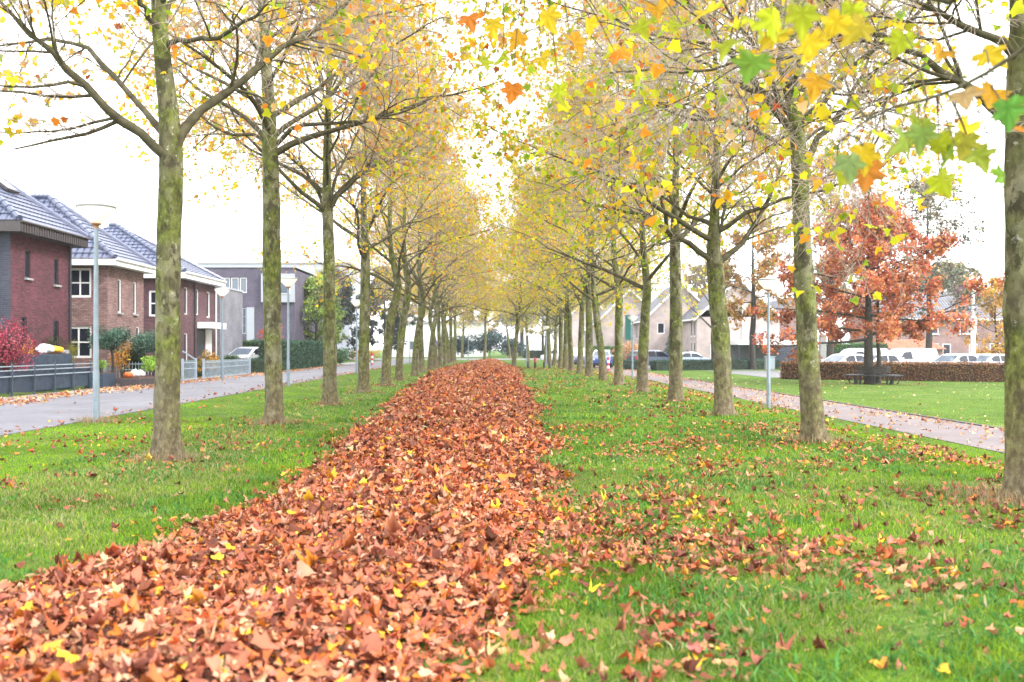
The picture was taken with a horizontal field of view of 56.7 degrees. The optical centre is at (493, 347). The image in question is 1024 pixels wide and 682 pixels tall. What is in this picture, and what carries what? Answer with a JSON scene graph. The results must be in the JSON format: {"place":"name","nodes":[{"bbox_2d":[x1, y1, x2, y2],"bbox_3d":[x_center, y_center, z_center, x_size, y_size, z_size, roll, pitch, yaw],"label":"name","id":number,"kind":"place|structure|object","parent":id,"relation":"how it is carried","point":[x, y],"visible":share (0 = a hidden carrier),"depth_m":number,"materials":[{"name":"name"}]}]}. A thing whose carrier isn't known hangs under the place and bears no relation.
{"place":"outdoors","nodes":[
{"label":"outdoors","id":0,"kind":"place"},
{"bbox_2d":[13,353,71,391],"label":"planter wall","id":1,"kind":"structure","parent":0,"point":[48,359],"depth_m":33.19,"materials":[{"name":"concrete"}]},
{"bbox_2d":[2,362,354,403],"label":"pavement","id":2,"kind":"structure","parent":0,"point":[70,392],"depth_m":30.76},
{"bbox_2d":[115,375,180,386],"bbox_3d":[-14.000,1.330,38.450,1.100,0.340,4.700,0,0,0],"label":"raised bed","id":3,"kind":"object","parent":2,"relation":"on","point":[142,381],"visible":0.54,"depth_m":36.15,"materials":[{"name":"brown brick"}]},
{"bbox_2d":[0,360,418,433],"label":"road","id":4,"kind":"structure","parent":0,"point":[24,416],"depth_m":26.78,"materials":[{"name":"asphalt"}]},
{"bbox_2d":[0,0,1009,349],"label":"sky","id":5,"kind":"structure","parent":0,"point":[218,233],"materials":[{"name":"white"}]},
{"bbox_2d":[0,350,1023,681],"bbox_3d":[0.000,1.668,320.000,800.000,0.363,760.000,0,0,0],"label":"ground","id":6,"kind":"structure","parent":0,"point":[834,388],"depth_m":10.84,"materials":[{"name":"plant"}]},
{"bbox_2d":[0,315,46,393],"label":"fire shrub","id":7,"kind":"object","parent":6,"relation":"on","point":[10,351],"visible":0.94,"depth_m":30.38,"materials":[{"name":"red plant"}]},
{"bbox_2d":[0,176,89,370],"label":"brick house","id":8,"kind":"structure","parent":6,"relation":"on","point":[39,241],"depth_m":35.37,"materials":[{"name":"brick"}]},
{"bbox_2d":[0,361,92,396],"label":"rail fence","id":9,"kind":"object","parent":6,"relation":"on","point":[11,381],"visible":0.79,"depth_m":31.24,"materials":[{"name":"metal"}]},
{"bbox_2d":[30,194,155,377],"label":"brick house","id":10,"kind":"structure","parent":6,"relation":"on","point":[124,268],"depth_m":42.22,"materials":[{"name":"brown brick"}]},
{"bbox_2d":[72,268,90,296],"bbox_3d":[-18.235,-2.870,41.870,1.024,1.294,0.070,0,0,0],"label":"window","id":11,"kind":"structure","parent":10,"relation":"in","point":[81,277],"depth_m":41.87,"materials":[{"name":"white paint"}]},
{"bbox_2d":[72,326,91,357],"bbox_3d":[-18.300,-0.250,41.870,1.194,1.394,0.070,0,0,0],"label":"window","id":12,"kind":"structure","parent":10,"relation":"in","point":[84,351],"depth_m":41.87,"materials":[{"name":"white paint"}]},
{"bbox_2d":[75,202,116,421],"bbox_3d":[-8.000,-0.655,19.100,0.776,4.510,0.776,0,0,0],"label":"street lamp","id":13,"kind":"object","parent":6,"relation":"on","point":[96,215],"visible":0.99,"depth_m":19.05,"materials":[{"name":"metal"}]},
{"bbox_2d":[84,372,114,387],"bbox_3d":[-14.750,1.215,35.575,0.700,0.570,1.150,0,0,0],"label":"planter box","id":14,"kind":"object","parent":6,"relation":"on","point":[107,379],"visible":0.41,"depth_m":35.30,"materials":[{"name":"concrete"}]},
{"bbox_2d":[83,324,133,372],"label":"standard tree","id":15,"kind":"object","parent":6,"relation":"on","point":[117,338],"visible":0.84,"depth_m":38.04,"materials":[{"name":"green plant"}]},
{"bbox_2d":[107,340,132,377],"bbox_3d":[-15.920,0.558,40.571,1.044,1.989,1.202,0,0,0],"label":"orange shrub","id":16,"kind":"object","parent":6,"relation":"on","point":[123,357],"visible":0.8,"depth_m":40.51,"materials":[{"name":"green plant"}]},
{"bbox_2d":[122,347,143,373],"bbox_3d":[-16.004,0.755,42.193,1.044,1.640,0.763,0,0,0],"label":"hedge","id":17,"kind":"object","parent":6,"relation":"on","point":[135,357],"visible":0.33,"depth_m":42.01,"materials":[{"name":"green plant"}]},
{"bbox_2d":[127,329,154,375],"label":"standard tree","id":18,"kind":"object","parent":6,"relation":"on","point":[143,343],"visible":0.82,"depth_m":41.18,"materials":[{"name":"green plant"}]},
{"bbox_2d":[103,222,226,375],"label":"brick house","id":19,"kind":"structure","parent":6,"relation":"on","point":[200,325],"depth_m":53.77,"materials":[{"name":"brown brick"}]},
{"bbox_2d":[0,0,403,461],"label":"plane tree","id":20,"kind":"object","parent":6,"relation":"on","point":[167,150],"visible":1,"depth_m":12.46,"materials":[{"name":"yellow plant"}]},
{"bbox_2d":[0,362,411,435],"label":"kerb","id":21,"kind":"structure","parent":6,"relation":"on","point":[27,430],"depth_m":21.59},
{"bbox_2d":[184,357,239,377],"bbox_3d":[-15.193,1.047,51.998,0.914,1.077,9.213,0,0,0],"label":"fence","id":22,"kind":"object","parent":6,"relation":"on","point":[189,373],"visible":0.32,"depth_m":47.96,"materials":[{"name":"grey metal"}]},
{"bbox_2d":[214,288,230,379],"bbox_3d":[-12.750,-0.612,44.600,0.760,4.420,0.760,0,0,-40],"label":"street lamp","id":23,"kind":"object","parent":6,"relation":"on","point":[221,292],"visible":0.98,"depth_m":44.55,"materials":[{"name":"white"}]},
{"bbox_2d":[202,357,250,378],"bbox_3d":[-13.350,1.025,47.850,0.090,1.050,8.390,0,0,0],"label":"picket fence","id":24,"kind":"object","parent":6,"relation":"on","point":[240,365],"visible":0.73,"depth_m":47.71,"materials":[{"name":"metal"}]},
{"bbox_2d":[225,347,259,359],"bbox_3d":[-15.950,0.668,61.601,2.020,1.457,4.142,0,0,20],"label":"parked car","id":25,"kind":"object","parent":6,"relation":"on","point":[247,352],"visible":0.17,"depth_m":60.95,"materials":[{"name":"white paint"}]},
{"bbox_2d":[244,357,264,373],"bbox_3d":[-13.959,1.061,55.440,1.167,1.018,2.510,0,0,3],"label":"box hedge","id":26,"kind":"object","parent":6,"relation":"on","point":[257,365],"visible":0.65,"depth_m":54.49,"materials":[{"name":"green plant"}]},
{"bbox_2d":[202,266,322,357],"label":"apartment block","id":27,"kind":"structure","parent":6,"relation":"on","point":[243,309],"depth_m":75.00,"materials":[{"name":"stone"}]},
{"bbox_2d":[0,374,555,681],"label":"leaf mould","id":28,"kind":"object","parent":6,"relation":"on","point":[107,628],"visible":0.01,"depth_m":5.19,"materials":[{"name":"plant"}]},
{"bbox_2d":[196,262,359,358],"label":"office building","id":29,"kind":"structure","parent":6,"relation":"on","point":[312,269],"depth_m":125.00,"materials":[{"name":"white paint"}]},
{"bbox_2d":[12,0,566,424],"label":"plane tree","id":30,"kind":"object","parent":6,"relation":"on","point":[274,404],"visible":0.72,"depth_m":18.54,"materials":[{"name":"yellow plant"}]},
{"bbox_2d":[281,277,297,385],"bbox_3d":[-8.000,-0.590,37.000,0.753,4.375,0.753,0,0,-40],"label":"street lamp","id":31,"kind":"object","parent":6,"relation":"on","point":[288,282],"visible":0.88,"depth_m":36.95,"materials":[{"name":"white"}]},
{"bbox_2d":[257,338,322,370],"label":"hedge","id":32,"kind":"object","parent":6,"relation":"on","point":[306,354],"visible":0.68,"depth_m":65.40,"materials":[{"name":"green plant"}]},
{"bbox_2d":[0,358,585,681],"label":"leaf carpet","id":33,"kind":"object","parent":6,"relation":"on","point":[208,628],"visible":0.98,"depth_m":5.63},
{"bbox_2d":[105,0,494,404],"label":"plane tree","id":34,"kind":"object","parent":6,"relation":"on","point":[328,198],"visible":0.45,"depth_m":24.86,"materials":[{"name":"yellow plant"}]},
{"bbox_2d":[300,275,349,344],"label":"garden tree","id":35,"kind":"object","parent":6,"relation":"on","point":[310,306],"visible":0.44,"depth_m":78.80,"materials":[{"name":"green plant"}]},
{"bbox_2d":[317,267,369,350],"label":"dark tree","id":36,"kind":"object","parent":6,"relation":"on","point":[348,307],"visible":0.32,"depth_m":103.56,"materials":[{"name":"green plant"}]},
{"bbox_2d":[197,0,499,392],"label":"plane tree","id":37,"kind":"object","parent":6,"relation":"on","point":[365,250],"visible":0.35,"depth_m":31.37,"materials":[{"name":"yellow plant"}]},
{"bbox_2d":[249,3,513,385],"bbox_3d":[-4.518,-6.213,36.523,10.747,15.692,10.673,0,0,0],"label":"plane tree","id":38,"kind":"object","parent":6,"relation":"on","point":[388,342],"visible":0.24,"depth_m":37.11,"materials":[{"name":"yellow plant"}]},
{"bbox_2d":[351,262,415,350],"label":"dark tree","id":39,"kind":"object","parent":6,"relation":"on","point":[373,323],"visible":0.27,"depth_m":111.13,"materials":[{"name":"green plant"}]},
{"bbox_2d":[322,25,510,380],"bbox_3d":[-3.659,-6.660,42.497,9.084,16.588,11.251,0,0,0],"label":"plane tree","id":40,"kind":"object","parent":6,"relation":"on","point":[406,279],"visible":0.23,"depth_m":43.38,"materials":[{"name":"yellow plant"}]},
{"bbox_2d":[313,108,521,375],"bbox_3d":[-3.988,-5.969,49.538,10.408,15.196,10.336,0,0,-31],"label":"plane tree","id":41,"kind":"object","parent":6,"relation":"on","point":[417,335],"visible":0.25,"depth_m":50.24,"materials":[{"name":"yellow plant"}]},
{"bbox_2d":[334,138,509,372],"bbox_3d":[-4.615,-6.066,57.243,10.983,15.383,9.777,0,0,41],"label":"plane tree","id":42,"kind":"object","parent":6,"relation":"on","point":[421,367],"visible":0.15,"depth_m":57.18,"materials":[{"name":"yellow plant"}]},
{"bbox_2d":[357,139,491,369],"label":"plane tree","id":43,"kind":"object","parent":6,"relation":"on","point":[436,302],"visible":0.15,"depth_m":64.10,"materials":[{"name":"yellow plant"}]},
{"bbox_2d":[374,201,498,365],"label":"plane tree","id":44,"kind":"object","parent":6,"relation":"on","point":[439,341],"visible":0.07,"depth_m":77.02,"materials":[{"name":"yellow plant"}]},
{"bbox_2d":[383,183,495,364],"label":"plane tree","id":45,"kind":"object","parent":6,"relation":"on","point":[445,361],"visible":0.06,"depth_m":84.19,"materials":[{"name":"yellow plant"}]},
{"bbox_2d":[376,188,504,367],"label":"plane tree","id":46,"kind":"object","parent":6,"relation":"on","point":[435,355],"visible":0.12,"depth_m":70.51,"materials":[{"name":"yellow plant"}]},
{"bbox_2d":[392,321,488,356],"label":"white building","id":47,"kind":"structure","parent":6,"relation":"on","point":[427,332],"depth_m":158.00,"materials":[{"name":"paint"}]},
{"bbox_2d":[400,222,497,361],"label":"plane tree","id":48,"kind":"object","parent":6,"relation":"on","point":[451,341],"visible":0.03,"depth_m":97.80,"materials":[{"name":"yellow plant"}]},
{"bbox_2d":[401,232,497,363],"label":"plane tree","id":49,"kind":"object","parent":6,"relation":"on","point":[448,345],"visible":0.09,"depth_m":90.89,"materials":[{"name":"yellow plant"}]},
{"bbox_2d":[415,231,510,360],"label":"plane tree","id":50,"kind":"object","parent":6,"relation":"on","point":[455,338],"visible":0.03,"depth_m":105.24,"materials":[{"name":"yellow plant"}]},
{"bbox_2d":[448,333,483,357],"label":"dark shrub","id":51,"kind":"object","parent":6,"relation":"on","point":[465,346],"visible":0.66,"depth_m":142.47,"materials":[{"name":"green plant"}]},
{"bbox_2d":[457,246,516,359],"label":"plane tree","id":52,"kind":"object","parent":6,"relation":"on","point":[485,336],"visible":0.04,"depth_m":111.98,"materials":[{"name":"yellow plant"}]},
{"bbox_2d":[475,329,509,353],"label":"dark shrub","id":53,"kind":"object","parent":6,"relation":"on","point":[494,339],"visible":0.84,"depth_m":145.48,"materials":[{"name":"green plant"}]},
{"bbox_2d":[476,259,543,357],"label":"plane tree","id":54,"kind":"object","parent":6,"relation":"on","point":[507,333],"visible":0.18,"depth_m":135.83,"materials":[{"name":"yellow plant"}]},
{"bbox_2d":[497,335,525,355],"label":"dark shrub","id":55,"kind":"object","parent":6,"relation":"on","point":[520,345],"visible":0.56,"depth_m":149.18,"materials":[{"name":"green plant"}]},
{"bbox_2d":[445,164,577,365],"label":"plane tree","id":56,"kind":"object","parent":6,"relation":"on","point":[518,315],"visible":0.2,"depth_m":71.02,"materials":[{"name":"yellow plant"}]},
{"bbox_2d":[0,361,1023,681],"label":"fallen leaves","id":57,"kind":"object","parent":6,"relation":"on","point":[612,547],"visible":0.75,"depth_m":7.53,"materials":[{"name":"brown plant"}]},
{"bbox_2d":[494,285,540,355],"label":"plane tree","id":58,"kind":"object","parent":6,"relation":"on","point":[521,334],"visible":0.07,"depth_m":164.74,"materials":[{"name":"yellow plant"}]},
{"bbox_2d":[472,215,570,361],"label":"plane tree","id":59,"kind":"object","parent":6,"relation":"on","point":[526,331],"visible":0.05,"depth_m":97.85,"materials":[{"name":"yellow plant"}]},
{"bbox_2d":[484,231,607,363],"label":"plane tree","id":60,"kind":"object","parent":6,"relation":"on","point":[549,358],"visible":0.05,"depth_m":85.49,"materials":[{"name":"yellow plant"}]},
{"bbox_2d":[71,360,1023,513],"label":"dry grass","id":61,"kind":"structure","parent":6,"relation":"on","point":[972,493],"depth_m":12.43,"materials":[{"name":"plant"}]},
{"bbox_2d":[484,169,611,366],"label":"plane tree","id":62,"kind":"object","parent":6,"relation":"on","point":[560,357],"visible":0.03,"depth_m":72.28,"materials":[{"name":"yellow plant"}]},
{"bbox_2d":[474,145,636,370],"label":"plane tree","id":63,"kind":"object","parent":6,"relation":"on","point":[568,314],"visible":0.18,"depth_m":61.55,"materials":[{"name":"yellow plant"}]},
{"bbox_2d":[502,212,626,365],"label":"plane tree","id":64,"kind":"object","parent":6,"relation":"on","point":[554,360],"visible":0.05,"depth_m":78.86,"materials":[{"name":"yellow plant"}]},
{"bbox_2d":[494,158,636,368],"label":"plane tree","id":65,"kind":"object","parent":6,"relation":"on","point":[565,354],"visible":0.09,"depth_m":66.86,"materials":[{"name":"yellow plant"}]},
{"bbox_2d":[486,119,660,372],"bbox_3d":[5.106,-6.534,55.011,11.301,16.315,9.939,0,0,-5],"label":"plane tree","id":66,"kind":"object","parent":6,"relation":"on","point":[582,303],"visible":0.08,"depth_m":55.65,"materials":[{"name":"yellow plant"}]},
{"bbox_2d":[485,83,669,376],"bbox_3d":[4.795,-6.323,49.799,10.831,15.918,13.196,0,0,-1],"label":"plane tree","id":67,"kind":"object","parent":6,"relation":"on","point":[589,352],"visible":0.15,"depth_m":49.57,"materials":[{"name":"yellow plant"}]},
{"bbox_2d":[558,303,602,347],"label":"gabled house","id":68,"kind":"structure","parent":6,"relation":"on","point":[575,324],"depth_m":134.00,"materials":[{"name":"paint"}]},
{"bbox_2d":[475,57,709,379],"bbox_3d":[4.720,-6.110,43.910,10.883,15.482,10.166,0,0,11],"label":"plane tree","id":69,"kind":"object","parent":6,"relation":"on","point":[599,339],"visible":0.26,"depth_m":43.65,"materials":[{"name":"yellow plant"}]},
{"bbox_2d":[465,0,724,384],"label":"plane tree","id":70,"kind":"object","parent":6,"relation":"on","point":[618,371],"visible":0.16,"depth_m":38.02,"materials":[{"name":"yellow plant"}]},
{"bbox_2d":[592,289,641,357],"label":"gabled house","id":71,"kind":"structure","parent":6,"relation":"on","point":[608,333],"depth_m":115.00,"materials":[{"name":"paint"}]},
{"bbox_2d":[475,0,828,391],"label":"plane tree","id":72,"kind":"object","parent":6,"relation":"on","point":[643,349],"visible":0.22,"depth_m":32.17,"materials":[{"name":"yellow plant"}]},
{"bbox_2d":[488,0,835,401],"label":"plane tree","id":73,"kind":"object","parent":6,"relation":"on","point":[675,389],"visible":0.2,"depth_m":26.14,"materials":[{"name":"yellow plant"}]},
{"bbox_2d":[631,284,699,352],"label":"gabled house","id":74,"kind":"structure","parent":6,"relation":"on","point":[659,331],"depth_m":104.00,"materials":[{"name":"brick"}]},
{"bbox_2d":[683,260,741,298],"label":"tree","id":75,"kind":"object","parent":6,"relation":"on","point":[702,281],"visible":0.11,"depth_m":149.71,"materials":[{"name":"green plant"}]},
{"bbox_2d":[649,358,780,370],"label":"hedge","id":76,"kind":"object","parent":6,"relation":"on","point":[688,364],"visible":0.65,"depth_m":78.82,"materials":[{"name":"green plant"}]},
{"bbox_2d":[449,0,983,416],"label":"plane tree","id":77,"kind":"object","parent":6,"relation":"on","point":[713,257],"visible":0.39,"depth_m":20.62,"materials":[{"name":"yellow plant"}]},
{"bbox_2d":[682,236,750,359],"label":"bare tree","id":78,"kind":"object","parent":6,"relation":"on","point":[696,270],"visible":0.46,"depth_m":79.90,"materials":[{"name":"plant"}]},
{"bbox_2d":[447,0,1009,443],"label":"plane tree","id":79,"kind":"object","parent":6,"relation":"on","point":[812,422],"visible":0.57,"depth_m":14.95,"materials":[{"name":"yellow plant"}]},
{"bbox_2d":[455,0,1023,199],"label":"plane tree","id":80,"kind":"object","parent":6,"relation":"on","point":[862,164],"visible":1,"depth_m":4.15,"materials":[{"name":"yellow plant"}]},
{"bbox_2d":[682,280,796,359],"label":"gabled house","id":81,"kind":"structure","parent":6,"relation":"on","point":[696,336],"depth_m":95.00,"materials":[{"name":"brick"}]},
{"bbox_2d":[731,345,780,359],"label":"garage door","id":82,"kind":"structure","parent":81,"relation":"in","point":[744,349],"depth_m":94.93,"materials":[{"name":"paint"}]},
{"bbox_2d":[720,207,793,369],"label":"orange oak","id":83,"kind":"object","parent":6,"relation":"on","point":[765,267],"visible":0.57,"depth_m":80.53,"materials":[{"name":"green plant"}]},
{"bbox_2d":[513,0,1023,503],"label":"plane tree","id":84,"kind":"object","parent":6,"relation":"on","point":[1013,326],"visible":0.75,"depth_m":9.13,"materials":[{"name":"yellow plant"}]},
{"bbox_2d":[757,278,779,407],"bbox_3d":[8.420,-0.104,29.000,0.702,4.082,0.702,0,0,-17],"label":"street lamp","id":85,"kind":"object","parent":6,"relation":"on","point":[768,285],"visible":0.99,"depth_m":28.96,"materials":[{"name":"white"}]},
{"bbox_2d":[770,297,795,345],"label":"gabled house","id":86,"kind":"structure","parent":6,"relation":"on","point":[792,324],"depth_m":116.00,"materials":[{"name":"brick"}]},
{"bbox_2d":[583,365,1004,452],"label":"footpath","id":87,"kind":"structure","parent":6,"relation":"on","point":[952,433],"depth_m":23.65,"materials":[{"name":"concrete"}]},
{"bbox_2d":[629,369,1001,428],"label":"path edging","id":88,"kind":"object","parent":6,"relation":"on","point":[867,407],"visible":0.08,"depth_m":27.57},
{"bbox_2d":[760,146,893,356],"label":"purple tree","id":89,"kind":"object","parent":6,"relation":"on","point":[830,349],"visible":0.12,"depth_m":73.56,"materials":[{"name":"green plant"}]},
{"bbox_2d":[793,259,871,333],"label":"tree","id":90,"kind":"object","parent":6,"relation":"on","point":[844,286],"visible":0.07,"depth_m":133.81,"materials":[{"name":"orange plant"}]},
{"bbox_2d":[826,342,888,357],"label":"hedge","id":91,"kind":"object","parent":6,"relation":"on","point":[838,348],"visible":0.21,"depth_m":83.61,"materials":[{"name":"green plant"}]},
{"bbox_2d":[844,366,903,384],"bbox_3d":[19.500,1.403,48.600,2.674,0.917,2.674,0,0,0],"label":"picnic table","id":92,"kind":"object","parent":6,"relation":"on","point":[879,369],"visible":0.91,"depth_m":48.07,"materials":[{"name":"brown wood"}]},
{"bbox_2d":[745,187,1004,383],"bbox_3d":[19.442,-3.212,48.212,10.160,10.397,10.658,0,0,-42],"label":"red oak","id":93,"kind":"object","parent":6,"relation":"on","point":[890,327],"visible":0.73,"depth_m":47.79,"materials":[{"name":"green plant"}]},
{"bbox_2d":[848,230,924,382],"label":"slender tree","id":94,"kind":"object","parent":6,"relation":"on","point":[878,348],"visible":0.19,"depth_m":49.75,"materials":[{"name":"orange plant"}]},
{"bbox_2d":[780,360,1003,381],"bbox_3d":[23.296,1.310,53.351,13.888,1.265,1.223,0,0,25],"label":"hedge","id":95,"kind":"object","parent":6,"relation":"on","point":[965,371],"visible":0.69,"depth_m":52.71,"materials":[{"name":"brown plant"}]},
{"bbox_2d":[875,339,944,355],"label":"shed","id":96,"kind":"structure","parent":6,"relation":"on","point":[902,343],"depth_m":87.43,"materials":[{"name":"brick"}]},
{"bbox_2d":[847,284,1004,354],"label":"row house","id":97,"kind":"structure","parent":6,"relation":"on","point":[954,344],"depth_m":100.00,"materials":[{"name":"brick"}]},
{"bbox_2d":[865,171,995,347],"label":"grey tree","id":98,"kind":"object","parent":6,"relation":"on","point":[929,336],"visible":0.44,"depth_m":65.51,"materials":[{"name":"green plant"}]},
{"bbox_2d":[933,258,981,291],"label":"tree","id":99,"kind":"object","parent":6,"relation":"on","point":[950,265],"visible":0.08,"depth_m":148.57,"materials":[{"name":"orange plant"}]},
{"bbox_2d":[969,277,976,353],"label":"light mast","id":100,"kind":"object","parent":6,"relation":"on","point":[973,346],"visible":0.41,"depth_m":65.89,"materials":[{"name":"metal"}]},
{"bbox_2d":[964,274,1004,353],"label":"amber tree","id":101,"kind":"object","parent":6,"relation":"on","point":[993,290],"visible":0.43,"depth_m":69.96,"materials":[{"name":"orange plant"}]},
{"bbox_2d":[613,365,752,369],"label":"driveway","id":102,"kind":"structure","parent":0,"point":[649,368],"depth_m":80.31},
{"bbox_2d":[626,350,668,365],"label":"parked car","id":103,"kind":"object","parent":102,"relation":"on","point":[657,354],"visible":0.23,"depth_m":82.19,"materials":[{"name":"blue paint"}]},
{"bbox_2d":[713,371,781,377],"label":"parking area","id":104,"kind":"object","parent":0,"point":[774,374],"visible":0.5,"depth_m":67.76,"materials":[{"name":"concrete"}]},
{"bbox_2d":[821,354,863,362],"bbox_3d":[23.001,1.118,62.500,4.142,1.457,2.020,0,0,-26],"label":"parked car","id":105,"kind":"object","parent":104,"relation":"on","point":[846,357],"visible":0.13,"depth_m":62.02,"materials":[{"name":"white paint"}]},
{"bbox_2d":[886,348,938,363],"bbox_3d":[28.001,0.938,64.500,4.442,1.817,2.100,0,0,-20],"label":"parked van","id":106,"kind":"object","parent":104,"relation":"on","point":[914,355],"visible":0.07,"depth_m":64.00,"materials":[{"name":"white paint"}]},
{"bbox_2d":[932,354,978,363],"bbox_3d":[30.101,1.118,62.000,4.142,1.457,2.020,0,0,-26],"label":"parked car","id":107,"kind":"object","parent":104,"relation":"on","point":[954,358],"visible":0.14,"depth_m":61.55,"materials":[{"name":"white paint"}]},
{"bbox_2d":[973,354,1003,363],"bbox_3d":[32.201,1.118,62.000,4.142,1.457,2.020,0,0,-26],"label":"parked car","id":108,"kind":"object","parent":104,"relation":"on","point":[989,358],"visible":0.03,"depth_m":61.40,"materials":[{"name":"white paint"}]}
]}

